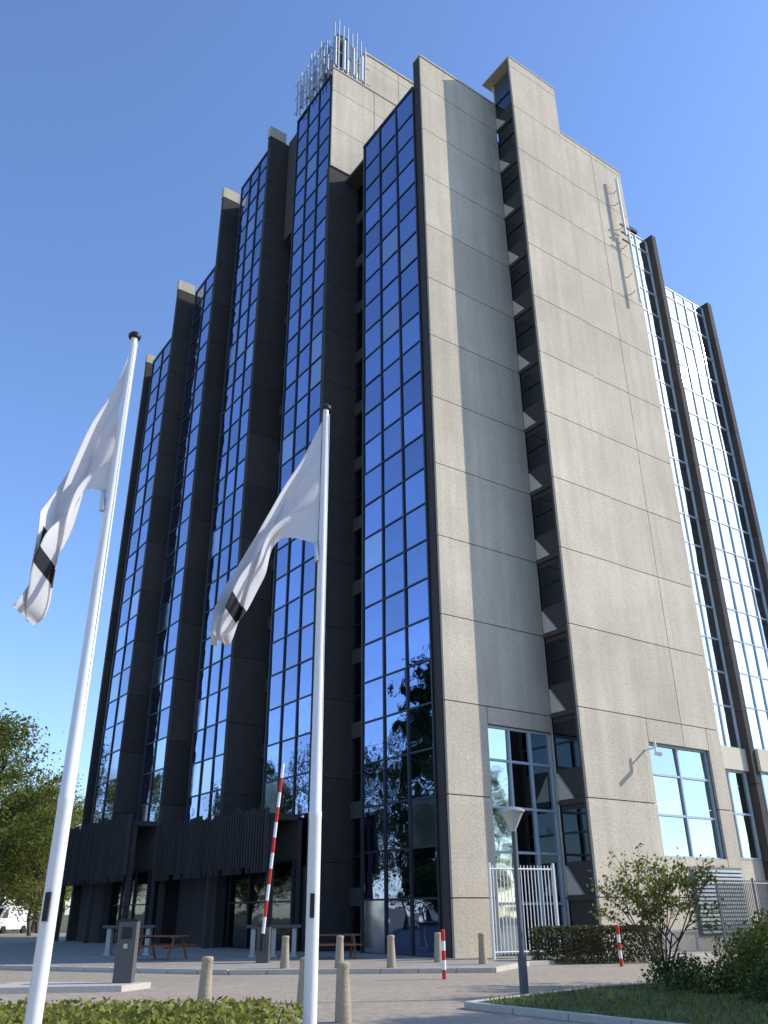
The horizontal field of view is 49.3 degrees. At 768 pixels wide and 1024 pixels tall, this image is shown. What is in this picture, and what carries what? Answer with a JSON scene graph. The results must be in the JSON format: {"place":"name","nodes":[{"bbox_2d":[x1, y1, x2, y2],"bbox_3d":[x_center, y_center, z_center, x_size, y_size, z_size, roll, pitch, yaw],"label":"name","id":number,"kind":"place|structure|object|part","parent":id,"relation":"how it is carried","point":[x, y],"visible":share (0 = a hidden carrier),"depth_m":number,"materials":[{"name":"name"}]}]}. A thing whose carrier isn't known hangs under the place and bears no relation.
{"place":"outdoors","nodes":[
{"label":"outdoors","id":0,"kind":"place"},
{"bbox_2d":[5,915,68,932],"bbox_3d":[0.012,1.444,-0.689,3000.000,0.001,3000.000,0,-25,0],"label":"ground","id":1,"kind":"structure","parent":0,"point":[63,928],"depth_m":100.94,"materials":[{"name":"grey concrete"}]},
{"bbox_2d":[0,906,27,933],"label":"parked van","id":2,"kind":"object","parent":1,"relation":"on","point":[7,922],"visible":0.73,"depth_m":75.11,"materials":[{"name":"white metal"}]},
{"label":"windows","id":3,"kind":"part","parent":2,"relation":"part of","materials":[{"name":"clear glass"}]},
{"bbox_2d":[0,776,49,905],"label":"broadleaf tree","id":4,"kind":"object","parent":1,"relation":"on","point":[1,903],"visible":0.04,"depth_m":109.17,"materials":[{"name":"green plant"}]},
{"bbox_2d":[0,734,50,901],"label":"broadleaf tree","id":5,"kind":"object","parent":1,"relation":"on","point":[6,754],"visible":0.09,"depth_m":81.55,"materials":[{"name":"green plant"}]},
{"bbox_2d":[0,786,55,930],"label":"broadleaf tree","id":6,"kind":"object","parent":1,"relation":"on","point":[10,897],"visible":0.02,"depth_m":90.50,"materials":[{"name":"green plant"}]},
{"bbox_2d":[0,702,78,901],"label":"broadleaf tree","id":7,"kind":"object","parent":1,"relation":"on","point":[17,803],"visible":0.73,"depth_m":67.81,"materials":[{"name":"green plant"}]},
{"bbox_2d":[0,781,81,935],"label":"broadleaf tree","id":8,"kind":"object","parent":1,"relation":"on","point":[29,862],"visible":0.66,"depth_m":63.80,"materials":[{"name":"green plant"}]},
{"bbox_2d":[0,799,81,931],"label":"broadleaf tree","id":9,"kind":"object","parent":1,"relation":"on","point":[32,925],"visible":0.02,"depth_m":83.74,"materials":[{"name":"green plant"}]},
{"bbox_2d":[2,768,84,932],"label":"broadleaf tree","id":10,"kind":"object","parent":1,"relation":"on","point":[79,807],"visible":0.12,"depth_m":73.73,"materials":[{"name":"green plant"}]},
{"bbox_2d":[60,805,83,926],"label":"broadleaf tree","id":11,"kind":"object","parent":1,"relation":"on","point":[64,909],"visible":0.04,"depth_m":113.62,"materials":[{"name":"green plant"}]},
{"bbox_2d":[54,19,767,957],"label":"office tower","id":12,"kind":"structure","parent":1,"relation":"on","point":[546,583],"depth_m":42.58,"materials":[{"name":"concrete"}]},
{"bbox_2d":[644,741,661,756],"bbox_3d":[11.196,9.868,34.725,0.273,0.687,0.961,8,-27,-18],"label":"security camera","id":13,"kind":"object","parent":12,"relation":"attached to","point":[656,753],"visible":1,"depth_m":34.67,"materials":[{"name":"white paint"}]},
{"bbox_2d":[0,982,150,993],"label":"traffic island","id":14,"kind":"structure","parent":0,"point":[52,987],"depth_m":18.82,"materials":[{"name":"concrete"}]},
{"bbox_2d":[112,919,140,982],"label":"intercom pillar","id":15,"kind":"structure","parent":14,"relation":"on","point":[125,961],"depth_m":19.75,"materials":[{"name":"grey metal"}]},
{"bbox_2d":[0,958,730,1023],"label":"road","id":16,"kind":"structure","parent":0,"point":[420,998],"depth_m":19.03,"materials":[{"name":"grey asphalt"}]},
{"bbox_2d":[12,331,140,1023],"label":"flagpole","id":17,"kind":"object","parent":16,"relation":"on","point":[96,463],"visible":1,"depth_m":7.47,"materials":[{"name":"white metal"}]},
{"bbox_2d":[0,994,302,1023],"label":"box hedge","id":18,"kind":"object","parent":16,"relation":"on","point":[61,1012],"visible":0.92,"depth_m":7.42,"materials":[{"name":"green plant"}]},
{"bbox_2d":[197,956,213,1008],"bbox_3d":[-3.317,8.745,15.557,0.270,0.860,0.266,1,-25,0],"label":"bollard","id":19,"kind":"object","parent":16,"relation":"on","point":[205,988],"visible":0.79,"depth_m":15.50,"materials":[{"name":"concrete"}]},
{"bbox_2d":[209,403,330,1023],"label":"flagpole","id":20,"kind":"object","parent":16,"relation":"on","point":[294,512],"visible":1,"depth_m":8.95,"materials":[{"name":"white paint"}]},
{"bbox_2d":[296,957,304,1011],"bbox_3d":[-1.419,8.430,14.929,0.270,0.860,0.266,1,-25,1],"label":"bollard","id":21,"kind":"object","parent":16,"relation":"on","point":[300,995],"visible":0.38,"depth_m":14.85,"materials":[{"name":"concrete"}]},
{"bbox_2d":[335,961,351,1023],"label":"bollard","id":22,"kind":"object","parent":16,"relation":"on","point":[342,1007],"visible":1,"depth_m":13.39,"materials":[{"name":"concrete"}]},
{"bbox_2d":[0,953,736,974],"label":"kerb","id":23,"kind":"structure","parent":16,"relation":"on","point":[501,968],"depth_m":23.79,"materials":[{"name":"concrete"}]},
{"bbox_2d":[441,929,446,978],"bbox_3d":[1.549,11.498,21.765,0.112,1.160,0.109,0,-25,0],"label":"red white post","id":24,"kind":"object","parent":16,"relation":"on","point":[443,952],"visible":1,"depth_m":21.73,"materials":[{"name":"paint"}]},
{"bbox_2d":[499,806,528,993],"bbox_3d":[2.789,8.048,17.422,0.550,3.630,0.550,0,-25,0],"label":"street lamp","id":25,"kind":"object","parent":16,"relation":"on","point":[512,815],"visible":0.96,"depth_m":17.43,"materials":[{"name":"grey metal"}]},
{"bbox_2d":[464,981,682,1023],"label":"kerb","id":26,"kind":"structure","parent":16,"relation":"on","point":[477,1005],"depth_m":13.68,"materials":[{"name":"concrete"}]},
{"bbox_2d":[527,924,664,963],"bbox_3d":[7.023,14.208,27.538,4.478,1.173,1.001,3,-26,-7],"label":"hedge","id":27,"kind":"object","parent":16,"relation":"on","point":[555,932],"visible":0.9,"depth_m":27.27,"materials":[{"name":"green plant"}]},
{"bbox_2d":[615,925,622,966],"bbox_3d":[7.316,13.472,26.007,0.112,1.160,0.109,0,-25,0],"label":"red white post","id":28,"kind":"object","parent":16,"relation":"on","point":[619,945],"visible":1,"depth_m":25.96,"materials":[{"name":"paint"}]},
{"bbox_2d":[480,978,767,1023],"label":"grass verge","id":29,"kind":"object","parent":16,"relation":"on","point":[675,1008],"depth_m":14.51,"materials":[{"name":"green plant"}]},
{"bbox_2d":[587,843,726,978],"bbox_3d":[6.573,9.497,19.933,3.412,2.938,3.386,0,-25,0],"label":"young ornamental tree","id":30,"kind":"object","parent":29,"relation":"on","point":[660,884],"visible":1,"depth_m":19.55,"materials":[{"name":"green plant"}]},
{"bbox_2d":[636,948,711,983],"bbox_3d":[6.752,10.327,18.971,1.651,0.877,1.513,12,-28,-24],"label":"shrub","id":31,"kind":"object","parent":29,"relation":"on","point":[665,970],"visible":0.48,"depth_m":18.94,"materials":[{"name":"green plant"}]},
{"bbox_2d":[653,958,754,994],"bbox_3d":[6.531,9.368,16.806,1.858,0.745,1.574,11,-28,-23],"label":"shrub","id":32,"kind":"object","parent":29,"relation":"on","point":[719,982],"visible":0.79,"depth_m":16.63,"materials":[{"name":"green plant"}]},
{"bbox_2d":[704,899,767,989],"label":"shrub","id":33,"kind":"object","parent":29,"relation":"on","point":[752,949],"visible":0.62,"depth_m":17.66,"materials":[{"name":"green plant"}]},
{"bbox_2d":[720,911,767,975],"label":"shrub","id":34,"kind":"object","parent":29,"relation":"on","point":[740,941],"visible":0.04,"depth_m":20.02,"materials":[{"name":"green plant"}]},
{"bbox_2d":[738,947,767,1004],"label":"shrub","id":35,"kind":"object","parent":29,"relation":"on","point":[763,991],"visible":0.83,"depth_m":14.97,"materials":[{"name":"green plant"}]},
{"bbox_2d":[0,933,734,974],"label":"pavement","id":36,"kind":"structure","parent":0,"point":[17,948],"depth_m":29.74,"materials":[{"name":"concrete"}]},
{"bbox_2d":[102,925,157,955],"bbox_3d":[-10.055,16.878,32.984,2.000,1.050,0.760,2,-26,-5],"label":"concrete table","id":37,"kind":"object","parent":36,"relation":"on","point":[109,940],"visible":0.68,"depth_m":32.80,"materials":[{"name":"grey concrete"}]},
{"bbox_2d":[137,935,195,960],"bbox_3d":[-7.868,15.361,29.489,1.800,0.776,1.720,-9,-27,18],"label":"picnic table","id":38,"kind":"object","parent":36,"relation":"on","point":[164,946],"visible":0.87,"depth_m":29.46,"materials":[{"name":"brown wood"}]},
{"bbox_2d":[256,763,284,962],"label":"barrier gate","id":39,"kind":"structure","parent":36,"relation":"on","point":[263,942],"depth_m":27.33,"materials":[{"name":"red metal"}]},
{"bbox_2d":[246,924,300,957],"bbox_3d":[-4.064,15.793,30.818,2.000,1.050,0.760,2,-26,-5],"label":"concrete table","id":40,"kind":"object","parent":36,"relation":"on","point":[294,927],"visible":0.87,"depth_m":30.60,"materials":[{"name":"grey concrete"}]},
{"bbox_2d":[280,936,288,968],"bbox_3d":[-2.891,12.857,24.453,0.270,0.850,0.266,-1,-25,0],"label":"bollard","id":41,"kind":"object","parent":36,"relation":"on","point":[284,962],"visible":1,"depth_m":24.35,"materials":[{"name":"concrete"}]},
{"bbox_2d":[334,935,343,968],"bbox_3d":[-1.284,12.721,24.196,0.270,0.850,0.266,0,-27,0],"label":"bollard","id":42,"kind":"object","parent":36,"relation":"on","point":[339,955],"visible":0.87,"depth_m":24.14,"materials":[{"name":"concrete"}]},
{"bbox_2d":[318,934,361,959],"bbox_3d":[-1.770,15.180,29.218,1.800,0.776,1.720,4,-26,-9],"label":"picnic table","id":43,"kind":"object","parent":36,"relation":"on","point":[352,943],"visible":0.59,"depth_m":29.09,"materials":[{"name":"brown wood"}]},
{"bbox_2d":[387,935,395,967],"bbox_3d":[0.204,12.751,24.284,0.270,0.850,0.266,-1,-27,0],"label":"bollard","id":44,"kind":"object","parent":36,"relation":"on","point":[391,960],"visible":0.98,"depth_m":24.19,"materials":[{"name":"concrete"}]},
{"bbox_2d":[434,932,441,961],"bbox_3d":[1.722,13.900,26.722,0.270,0.850,0.266,0,-27,0],"label":"bollard","id":45,"kind":"object","parent":36,"relation":"on","point":[437,948],"visible":0.92,"depth_m":26.63,"materials":[{"name":"concrete"}]},
{"bbox_2d":[478,933,487,963],"bbox_3d":[3.011,13.372,25.637,0.270,0.850,0.266,-1,-26,0],"label":"bollard","id":46,"kind":"object","parent":36,"relation":"on","point":[482,949],"visible":1,"depth_m":25.55,"materials":[{"name":"concrete"}]},
{"bbox_2d":[487,862,561,958],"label":"white bar gate","id":47,"kind":"structure","parent":36,"relation":"on","point":[554,901],"depth_m":29.04,"materials":[{"name":"metal"}]},
{"bbox_2d":[714,877,767,947],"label":"metal railing fence","id":48,"kind":"object","parent":36,"relation":"on","point":[724,928],"visible":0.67,"depth_m":33.12,"materials":[{"name":"grey metal"}]},
{"bbox_2d":[0,0,767,914],"label":"sky","id":49,"kind":"structure","parent":0,"point":[125,125],"materials":[{"name":"blue"}]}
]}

